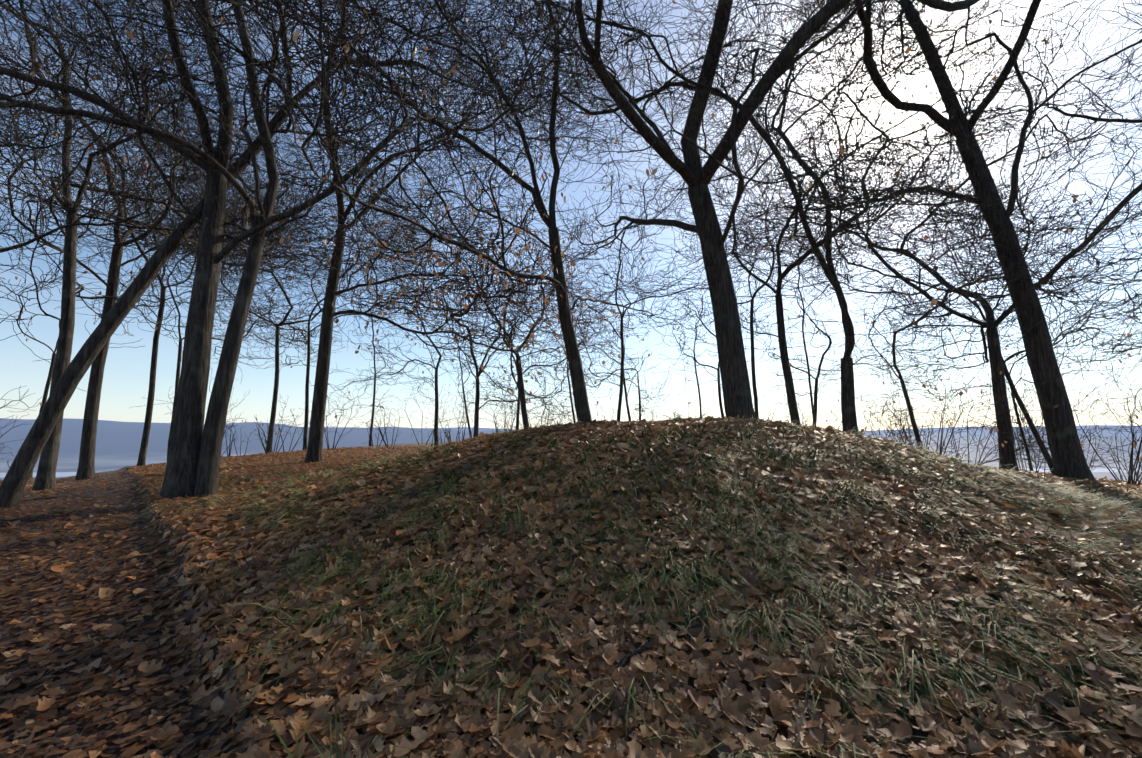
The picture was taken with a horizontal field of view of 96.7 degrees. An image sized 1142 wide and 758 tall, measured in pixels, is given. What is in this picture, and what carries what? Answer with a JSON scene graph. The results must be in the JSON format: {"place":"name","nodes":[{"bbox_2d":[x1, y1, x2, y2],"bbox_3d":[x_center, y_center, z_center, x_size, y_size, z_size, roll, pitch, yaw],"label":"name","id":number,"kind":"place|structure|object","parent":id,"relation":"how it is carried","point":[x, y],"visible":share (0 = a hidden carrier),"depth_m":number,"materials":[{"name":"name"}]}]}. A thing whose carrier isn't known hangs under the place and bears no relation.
{"place":"outdoors","nodes":[
{"label":"outdoors","id":0,"kind":"place"},
{"bbox_2d":[0,418,1141,757],"bbox_3d":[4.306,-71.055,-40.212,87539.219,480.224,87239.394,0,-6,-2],"label":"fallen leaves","id":1,"kind":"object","parent":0,"point":[118,444],"depth_m":3.32,"materials":[{"name":"brown plant"}]},
{"bbox_2d":[0,417,26,458],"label":"shrub","id":2,"kind":"object","parent":1,"relation":"on","point":[4,433],"visible":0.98,"depth_m":11.22,"materials":[{"name":"brown plant"}]},
{"bbox_2d":[0,389,35,455],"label":"shrub","id":3,"kind":"object","parent":1,"relation":"on","point":[13,422],"visible":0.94,"depth_m":10.45,"materials":[{"name":"brown plant"}]},
{"bbox_2d":[0,385,38,419],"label":"shrub","id":4,"kind":"object","parent":1,"relation":"on","point":[17,400],"visible":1,"depth_m":9.73,"materials":[{"name":"brown plant"}]},
{"bbox_2d":[0,119,44,169],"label":"bluff tree","id":5,"kind":"object","parent":1,"relation":"on","point":[18,121],"visible":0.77,"depth_m":8.10,"materials":[{"name":"brown plant"}]},
{"bbox_2d":[0,134,141,477],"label":"bluff tree","id":6,"kind":"object","parent":1,"relation":"on","point":[48,381],"visible":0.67,"depth_m":12.31,"materials":[{"name":"brown plant"}]},
{"bbox_2d":[0,0,206,255],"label":"tree","id":7,"kind":"object","parent":1,"relation":"on","point":[40,236],"visible":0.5,"depth_m":7.86,"materials":[{"name":"brown plant"}]},
{"bbox_2d":[0,469,274,757],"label":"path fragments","id":8,"kind":"object","parent":1,"relation":"on","point":[169,700],"visible":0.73,"depth_m":2.38,"materials":[{"name":"brown plant"}]},
{"bbox_2d":[0,0,327,465],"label":"tree","id":9,"kind":"object","parent":1,"relation":"on","point":[141,461],"visible":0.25,"depth_m":11.93,"materials":[{"name":"brown plant"}]},
{"bbox_2d":[0,0,330,490],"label":"tree","id":10,"kind":"object","parent":1,"relation":"on","point":[45,478],"visible":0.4,"depth_m":9.29,"materials":[{"name":"brown plant"}]},
{"bbox_2d":[130,366,236,413],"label":"shrub","id":11,"kind":"object","parent":1,"relation":"on","point":[172,402],"visible":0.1,"depth_m":12.05,"materials":[{"name":"brown plant"}]},
{"bbox_2d":[164,387,249,414],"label":"shrub","id":12,"kind":"object","parent":1,"relation":"on","point":[230,400],"visible":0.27,"depth_m":15.82,"materials":[{"name":"brown plant"}]},
{"bbox_2d":[0,0,430,480],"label":"tree","id":13,"kind":"object","parent":1,"relation":"on","point":[86,467],"visible":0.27,"depth_m":10.54,"materials":[{"name":"brown plant"}]},
{"bbox_2d":[223,411,247,456],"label":"shrub","id":14,"kind":"object","parent":1,"relation":"on","point":[230,435],"visible":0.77,"depth_m":15.18,"materials":[{"name":"brown plant"}]},
{"bbox_2d":[138,167,345,459],"bbox_3d":[-10.850,-1.979,16.590,5.296,9.956,6.326,0,-6,-2],"label":"bluff tree","id":15,"kind":"object","parent":1,"relation":"on","point":[180,352],"visible":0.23,"depth_m":15.88,"materials":[{"name":"brown plant"}]},
{"bbox_2d":[229,423,255,454],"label":"shrub","id":16,"kind":"object","parent":1,"relation":"on","point":[241,442],"visible":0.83,"depth_m":14.09,"materials":[{"name":"brown plant"}]},
{"bbox_2d":[257,423,282,451],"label":"shrub","id":17,"kind":"object","parent":1,"relation":"on","point":[274,441],"visible":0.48,"depth_m":15.99,"materials":[{"name":"brown plant"}]},
{"bbox_2d":[254,415,297,453],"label":"shrub","id":18,"kind":"object","parent":1,"relation":"on","point":[258,430],"visible":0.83,"depth_m":13.39,"materials":[{"name":"brown plant"}]},
{"bbox_2d":[260,417,293,452],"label":"shrub","id":19,"kind":"object","parent":1,"relation":"on","point":[270,432],"visible":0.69,"depth_m":15.51,"materials":[{"name":"brown plant"}]},
{"bbox_2d":[272,396,309,451],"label":"shrub","id":20,"kind":"object","parent":1,"relation":"on","point":[295,429],"visible":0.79,"depth_m":15.65,"materials":[{"name":"brown plant"}]},
{"bbox_2d":[0,0,622,500],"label":"oak","id":21,"kind":"object","parent":1,"relation":"on","point":[194,456],"visible":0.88,"depth_m":6.94,"materials":[{"name":"brown plant"}]},
{"bbox_2d":[184,191,448,450],"bbox_3d":[-8.344,-2.319,17.791,7.216,10.039,6.347,-2,-6,18],"label":"tree","id":22,"kind":"object","parent":1,"relation":"on","point":[307,341],"visible":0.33,"depth_m":17.32,"materials":[{"name":"brown plant"}]},
{"bbox_2d":[45,41,592,452],"bbox_3d":[-9.046,-4.548,19.755,19.469,14.930,14.025,0,-6,-2],"label":"tree","id":23,"kind":"object","parent":1,"relation":"on","point":[276,325],"visible":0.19,"depth_m":17.26,"materials":[{"name":"brown plant"}]},
{"bbox_2d":[279,352,382,449],"bbox_3d":[-7.016,0.598,15.059,3.166,3.324,2.523,0,-6,-2],"label":"shrub","id":24,"kind":"object","parent":1,"relation":"on","point":[341,412],"visible":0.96,"depth_m":15.01,"materials":[{"name":"brown plant"}]},
{"bbox_2d":[0,0,690,508],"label":"leaning oak","id":25,"kind":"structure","parent":1,"relation":"on","point":[18,474],"depth_m":7.58,"materials":[{"name":"brown plant"}]},
{"bbox_2d":[309,275,415,445],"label":"bluff tree","id":26,"kind":"object","parent":1,"relation":"on","point":[374,390],"visible":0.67,"depth_m":18.56,"materials":[{"name":"brown plant"}]},
{"bbox_2d":[44,0,707,422],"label":"oak","id":27,"kind":"object","parent":1,"relation":"on","point":[576,374],"visible":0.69,"depth_m":8.19,"materials":[{"name":"brown plant"}]},
{"bbox_2d":[359,409,392,446],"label":"shrub","id":28,"kind":"object","parent":1,"relation":"on","point":[379,431],"visible":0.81,"depth_m":16.90,"materials":[{"name":"brown plant"}]},
{"bbox_2d":[362,398,403,447],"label":"shrub","id":29,"kind":"object","parent":1,"relation":"on","point":[386,445],"visible":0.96,"depth_m":15.71,"materials":[{"name":"brown plant"}]},
{"bbox_2d":[309,243,494,445],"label":"bluff tree","id":30,"kind":"object","parent":1,"relation":"on","point":[436,439],"visible":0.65,"depth_m":17.68,"materials":[{"name":"brown plant"}]},
{"bbox_2d":[389,377,474,444],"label":"shrub","id":31,"kind":"object","parent":1,"relation":"on","point":[422,414],"visible":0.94,"depth_m":18.57,"materials":[{"name":"brown plant"}]},
{"bbox_2d":[438,424,447,443],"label":"shrub","id":32,"kind":"object","parent":1,"relation":"on","point":[440,436],"visible":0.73,"depth_m":20.45,"materials":[{"name":"brown plant"}]},
{"bbox_2d":[444,428,451,442],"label":"shrub","id":33,"kind":"object","parent":1,"relation":"on","point":[449,439],"visible":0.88,"depth_m":19.52,"materials":[{"name":"brown plant"}]},
{"bbox_2d":[400,291,496,437],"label":"bluff tree","id":34,"kind":"object","parent":1,"relation":"on","point":[467,417],"visible":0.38,"depth_m":19.69,"materials":[{"name":"brown plant"}]},
{"bbox_2d":[272,0,633,462],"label":"oak","id":35,"kind":"object","parent":1,"relation":"on","point":[315,443],"visible":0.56,"depth_m":11.08,"materials":[{"name":"brown plant"}]},
{"bbox_2d":[406,372,501,442],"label":"shrub","id":36,"kind":"object","parent":1,"relation":"on","point":[449,411],"visible":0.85,"depth_m":19.23,"materials":[{"name":"brown plant"}]},
{"bbox_2d":[291,42,648,437],"bbox_3d":[-2.382,-1.749,12.993,7.027,7.754,12.241,0,-6,-2],"label":"tree","id":37,"kind":"object","parent":1,"relation":"on","point":[476,298],"visible":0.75,"depth_m":9.38,"materials":[{"name":"brown plant"}]},
{"bbox_2d":[451,392,492,439],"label":"shrub","id":38,"kind":"object","parent":1,"relation":"on","point":[466,420],"visible":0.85,"depth_m":18.48,"materials":[{"name":"brown plant"}]},
{"bbox_2d":[455,384,519,433],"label":"shrub","id":39,"kind":"object","parent":1,"relation":"on","point":[495,421],"visible":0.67,"depth_m":20.33,"materials":[{"name":"brown plant"}]},
{"bbox_2d":[411,265,575,430],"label":"bluff tree","id":40,"kind":"object","parent":1,"relation":"on","point":[517,410],"visible":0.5,"depth_m":17.98,"materials":[{"name":"brown plant"}]},
{"bbox_2d":[356,167,642,428],"bbox_3d":[-0.866,-2.511,14.342,6.231,9.645,8.208,-3,-7,24],"label":"tree","id":41,"kind":"object","parent":1,"relation":"on","point":[520,373],"visible":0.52,"depth_m":14.27,"materials":[{"name":"brown plant"}]},
{"bbox_2d":[460,389,539,430],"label":"shrub","id":42,"kind":"object","parent":1,"relation":"on","point":[505,421],"visible":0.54,"depth_m":20.55,"materials":[{"name":"brown plant"}]},
{"bbox_2d":[512,369,575,424],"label":"shrub","id":43,"kind":"object","parent":1,"relation":"on","point":[551,402],"visible":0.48,"depth_m":19.76,"materials":[{"name":"brown plant"}]},
{"bbox_2d":[530,386,564,423],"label":"shrub","id":44,"kind":"object","parent":1,"relation":"on","point":[548,413],"visible":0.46,"depth_m":20.44,"materials":[{"name":"brown plant"}]},
{"bbox_2d":[546,389,575,423],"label":"shrub","id":45,"kind":"object","parent":1,"relation":"on","point":[561,410],"visible":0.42,"depth_m":19.65,"materials":[{"name":"brown plant"}]},
{"bbox_2d":[481,261,645,421],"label":"bluff tree","id":46,"kind":"object","parent":1,"relation":"on","point":[571,399],"visible":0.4,"depth_m":17.10,"materials":[{"name":"brown plant"}]},
{"bbox_2d":[0,426,1140,757],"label":"fallen sticks","id":47,"kind":"object","parent":1,"relation":"on","point":[620,664],"visible":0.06,"depth_m":2.31,"materials":[{"name":"brown wood"}]},
{"bbox_2d":[0,446,1141,757],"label":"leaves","id":48,"kind":"object","parent":1,"relation":"on","point":[710,718],"visible":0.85,"depth_m":2.18,"materials":[{"name":"brown plant"}]},
{"bbox_2d":[0,416,1141,629],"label":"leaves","id":49,"kind":"object","parent":1,"relation":"on","point":[199,520],"visible":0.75,"depth_m":4.30,"materials":[{"name":"brown plant"}]},
{"bbox_2d":[526,304,669,420],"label":"bluff tree","id":50,"kind":"object","parent":1,"relation":"on","point":[639,398],"visible":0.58,"depth_m":19.61,"materials":[{"name":"brown plant"}]},
{"bbox_2d":[550,298,661,420],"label":"bluff tree","id":51,"kind":"object","parent":1,"relation":"on","point":[624,382],"visible":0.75,"depth_m":16.24,"materials":[{"name":"brown plant"}]},
{"bbox_2d":[589,383,637,420],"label":"shrub","id":52,"kind":"object","parent":1,"relation":"on","point":[611,405],"visible":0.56,"depth_m":20.47,"materials":[{"name":"brown plant"}]},
{"bbox_2d":[129,410,1141,757],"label":"grass tufts","id":53,"kind":"object","parent":1,"relation":"on","point":[1011,640],"visible":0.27,"depth_m":2.72,"materials":[{"name":"green plant"}]},
{"bbox_2d":[491,139,789,420],"bbox_3d":[1.748,-2.401,13.248,7.637,9.256,5.424,-4,-7,31],"label":"tree","id":54,"kind":"object","parent":1,"relation":"on","point":[621,331],"visible":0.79,"depth_m":12.94,"materials":[{"name":"brown plant"}]},
{"bbox_2d":[623,391,663,420],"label":"shrub","id":55,"kind":"object","parent":1,"relation":"on","point":[642,409],"visible":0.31,"depth_m":19.38,"materials":[{"name":"brown plant"}]},
{"bbox_2d":[645,375,670,418],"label":"shrub","id":56,"kind":"object","parent":1,"relation":"on","point":[657,400],"visible":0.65,"depth_m":21.27,"materials":[{"name":"brown plant"}]},
{"bbox_2d":[647,375,692,418],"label":"shrub","id":57,"kind":"object","parent":1,"relation":"on","point":[670,409],"visible":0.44,"depth_m":19.57,"materials":[{"name":"brown plant"}]},
{"bbox_2d":[652,367,718,419],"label":"shrub","id":58,"kind":"object","parent":1,"relation":"on","point":[692,398],"visible":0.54,"depth_m":16.51,"materials":[{"name":"brown plant"}]},
{"bbox_2d":[629,273,762,418],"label":"bluff tree","id":59,"kind":"object","parent":1,"relation":"on","point":[719,394],"visible":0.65,"depth_m":20.32,"materials":[{"name":"brown plant"}]},
{"bbox_2d":[653,254,775,417],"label":"bluff tree","id":60,"kind":"object","parent":1,"relation":"on","point":[697,383],"visible":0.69,"depth_m":16.46,"materials":[{"name":"brown plant"}]},
{"bbox_2d":[464,0,991,418],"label":"oak","id":61,"kind":"object","parent":1,"relation":"on","point":[694,173],"visible":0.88,"depth_m":9.51,"materials":[{"name":"brown plant"}]},
{"bbox_2d":[396,0,1141,433],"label":"oak","id":62,"kind":"object","parent":1,"relation":"on","point":[848,410],"visible":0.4,"depth_m":10.02,"materials":[{"name":"brown plant"}]},
{"bbox_2d":[636,119,913,418],"bbox_3d":[4.354,-1.664,11.086,5.849,7.448,2.772,-3,-7,26],"label":"tree","id":63,"kind":"object","parent":1,"relation":"on","point":[752,333],"visible":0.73,"depth_m":10.92,"materials":[{"name":"brown plant"}]},
{"bbox_2d":[768,362,792,419],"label":"shrub","id":64,"kind":"object","parent":1,"relation":"on","point":[775,401],"visible":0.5,"depth_m":16.66,"materials":[{"name":"brown plant"}]},
{"bbox_2d":[775,392,831,425],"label":"shrub","id":65,"kind":"object","parent":1,"relation":"on","point":[803,410],"visible":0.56,"depth_m":16.93,"materials":[{"name":"brown plant"}]},
{"bbox_2d":[748,277,870,426],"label":"bluff tree","id":66,"kind":"object","parent":1,"relation":"on","point":[815,390],"visible":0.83,"depth_m":18.44,"materials":[{"name":"brown plant"}]},
{"bbox_2d":[798,371,841,428],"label":"shrub","id":67,"kind":"object","parent":1,"relation":"on","point":[828,407],"visible":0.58,"depth_m":15.04,"materials":[{"name":"brown plant"}]},
{"bbox_2d":[679,73,964,426],"bbox_3d":[6.449,-2.827,14.379,7.667,10.562,5.819,-4,-7,36],"label":"bluff tree","id":68,"kind":"object","parent":1,"relation":"on","point":[807,361],"visible":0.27,"depth_m":14.40,"materials":[{"name":"brown plant"}]},
{"bbox_2d":[815,392,874,430],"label":"shrub","id":69,"kind":"object","parent":1,"relation":"on","point":[841,418],"visible":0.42,"depth_m":17.11,"materials":[{"name":"brown plant"}]},
{"bbox_2d":[637,0,1119,424],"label":"tree","id":70,"kind":"object","parent":1,"relation":"on","point":[791,396],"visible":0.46,"depth_m":12.42,"materials":[{"name":"brown plant"}]},
{"bbox_2d":[819,359,941,439],"bbox_3d":[8.789,0.748,14.732,2.992,3.242,3.293,0,-6,-2],"label":"shrub","id":71,"kind":"object","parent":1,"relation":"on","point":[886,401],"visible":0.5,"depth_m":13.99,"materials":[{"name":"brown plant"}]},
{"bbox_2d":[625,0,1141,473],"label":"tree","id":72,"kind":"object","parent":1,"relation":"on","point":[1099,230],"visible":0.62,"depth_m":9.51,"materials":[{"name":"brown plant"}]},
{"bbox_2d":[855,377,926,441],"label":"shrub","id":73,"kind":"object","parent":1,"relation":"on","point":[883,412],"visible":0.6,"depth_m":11.79,"materials":[{"name":"brown plant"}]},
{"bbox_2d":[876,371,918,444],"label":"shrub","id":74,"kind":"object","parent":1,"relation":"on","point":[895,411],"visible":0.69,"depth_m":11.17,"materials":[{"name":"brown plant"}]},
{"bbox_2d":[862,392,941,438],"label":"shrub","id":75,"kind":"object","parent":1,"relation":"on","point":[897,426],"visible":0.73,"depth_m":12.39,"materials":[{"name":"brown plant"}]},
{"bbox_2d":[886,409,917,441],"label":"shrub","id":76,"kind":"object","parent":1,"relation":"on","point":[902,428],"visible":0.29,"depth_m":15.62,"materials":[{"name":"brown plant"}]},
{"bbox_2d":[863,393,941,447],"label":"shrub","id":77,"kind":"object","parent":1,"relation":"on","point":[908,424],"visible":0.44,"depth_m":14.08,"materials":[{"name":"brown plant"}]},
{"bbox_2d":[865,381,946,451],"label":"shrub","id":78,"kind":"object","parent":1,"relation":"on","point":[915,429],"visible":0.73,"depth_m":9.55,"materials":[{"name":"brown plant"}]},
{"bbox_2d":[679,0,1141,470],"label":"tree","id":79,"kind":"object","parent":1,"relation":"on","point":[992,337],"visible":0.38,"depth_m":12.28,"materials":[{"name":"brown plant"}]},
{"bbox_2d":[683,0,1141,479],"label":"oak","id":80,"kind":"object","parent":1,"relation":"on","point":[1069,459],"visible":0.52,"depth_m":9.76,"materials":[{"name":"brown plant"}]},
{"bbox_2d":[893,409,931,445],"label":"shrub","id":81,"kind":"object","parent":1,"relation":"on","point":[911,428],"visible":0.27,"depth_m":14.88,"materials":[{"name":"brown plant"}]},
{"bbox_2d":[858,360,1001,455],"bbox_3d":[6.670,0.773,9.491,2.272,2.310,1.599,-4,-7,31],"label":"shrub","id":82,"kind":"object","parent":1,"relation":"on","point":[944,409],"visible":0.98,"depth_m":9.38,"materials":[{"name":"brown plant"}]},
{"bbox_2d":[749,0,1141,450],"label":"bluff tree","id":83,"kind":"object","parent":1,"relation":"on","point":[1019,203],"visible":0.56,"depth_m":10.81,"materials":[{"name":"brown plant"}]},
{"bbox_2d":[910,385,998,461],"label":"shrub","id":84,"kind":"object","parent":1,"relation":"on","point":[956,424],"visible":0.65,"depth_m":13.05,"materials":[{"name":"brown plant"}]},
{"bbox_2d":[882,342,1059,465],"bbox_3d":[7.248,0.636,9.299,1.960,2.581,2.566,6,-8,-45],"label":"shrub","id":85,"kind":"object","parent":1,"relation":"on","point":[990,385],"visible":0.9,"depth_m":9.15,"materials":[{"name":"brown plant"}]},
{"bbox_2d":[805,0,1141,125],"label":"tree","id":86,"kind":"object","parent":1,"relation":"on","point":[899,16],"visible":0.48,"depth_m":11.53,"materials":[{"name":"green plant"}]},
{"bbox_2d":[875,355,1137,469],"bbox_3d":[13.314,3.191,16.491,6.237,8.354,7.869,0,-6,-2],"label":"shrub","id":87,"kind":"object","parent":1,"relation":"on","point":[1029,442],"visible":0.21,"depth_m":15.41,"materials":[{"name":"brown plant"}]},
{"bbox_2d":[986,392,1030,468],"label":"shrub","id":88,"kind":"object","parent":1,"relation":"on","point":[1017,439],"visible":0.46,"depth_m":13.45,"materials":[{"name":"brown plant"}]},
{"bbox_2d":[936,245,1141,470],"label":"bluff tree","id":89,"kind":"object","parent":1,"relation":"on","point":[1023,436],"visible":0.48,"depth_m":13.00,"materials":[{"name":"brown plant"}]},
{"bbox_2d":[1000,384,1088,479],"bbox_3d":[8.215,1.007,8.753,0.832,1.817,1.074,5,-8,-41],"label":"shrub","id":90,"kind":"object","parent":1,"relation":"on","point":[1039,433],"visible":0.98,"depth_m":8.71,"materials":[{"name":"brown plant"}]},
{"bbox_2d":[963,371,1138,473],"bbox_3d":[9.705,0.985,10.674,3.101,2.371,2.386,0,-6,-2],"label":"shrub","id":91,"kind":"object","parent":1,"relation":"on","point":[1029,427],"visible":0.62,"depth_m":10.77,"materials":[{"name":"brown plant"}]},
{"bbox_2d":[992,391,1140,470],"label":"shrub","id":92,"kind":"object","parent":1,"relation":"on","point":[1084,440],"visible":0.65,"depth_m":12.91,"materials":[{"name":"brown plant"}]},
{"bbox_2d":[1015,402,1132,471],"bbox_3d":[11.623,1.433,11.563,2.353,1.960,1.462,-5,-8,42],"label":"shrub","id":93,"kind":"object","parent":1,"relation":"on","point":[1048,463],"visible":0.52,"depth_m":11.78,"materials":[{"name":"brown plant"}]},
{"bbox_2d":[1042,331,1141,484],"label":"shrub","id":94,"kind":"object","parent":1,"relation":"on","point":[1132,481],"visible":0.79,"depth_m":10.62,"materials":[{"name":"brown plant"}]},
{"bbox_2d":[1058,272,1141,382],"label":"bluff tree","id":95,"kind":"object","parent":1,"relation":"on","point":[1130,343],"visible":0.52,"depth_m":13.02,"materials":[{"name":"brown plant"}]},
{"bbox_2d":[1069,354,1141,484],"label":"shrub","id":96,"kind":"object","parent":1,"relation":"on","point":[1130,465],"visible":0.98,"depth_m":9.60,"materials":[{"name":"brown plant"}]},
{"bbox_2d":[1092,430,1128,479],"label":"shrub","id":97,"kind":"object","parent":1,"relation":"on","point":[1121,442],"visible":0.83,"depth_m":11.94,"materials":[{"name":"brown plant"}]},
{"bbox_2d":[1086,354,1141,414],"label":"shrub","id":98,"kind":"object","parent":1,"relation":"on","point":[1128,398],"visible":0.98,"depth_m":9.48,"materials":[{"name":"brown plant"}]},
{"bbox_2d":[1089,433,1141,481],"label":"shrub","id":99,"kind":"object","parent":1,"relation":"on","point":[1130,444],"visible":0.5,"depth_m":10.87,"materials":[{"name":"brown plant"}]},
{"bbox_2d":[1100,448,1141,482],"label":"shrub","id":100,"kind":"object","parent":1,"relation":"on","point":[1118,469],"visible":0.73,"depth_m":11.11,"materials":[{"name":"brown plant"}]},
{"bbox_2d":[0,0,1141,430],"label":"sky","id":101,"kind":"structure","parent":0,"point":[125,384],"materials":[{"name":"blue"}]},
{"bbox_2d":[13,0,1141,459],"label":"hanging leaves","id":102,"kind":"object","parent":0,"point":[295,36],"visible":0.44,"depth_m":10.21,"materials":[{"name":"brown plant"}]}
]}

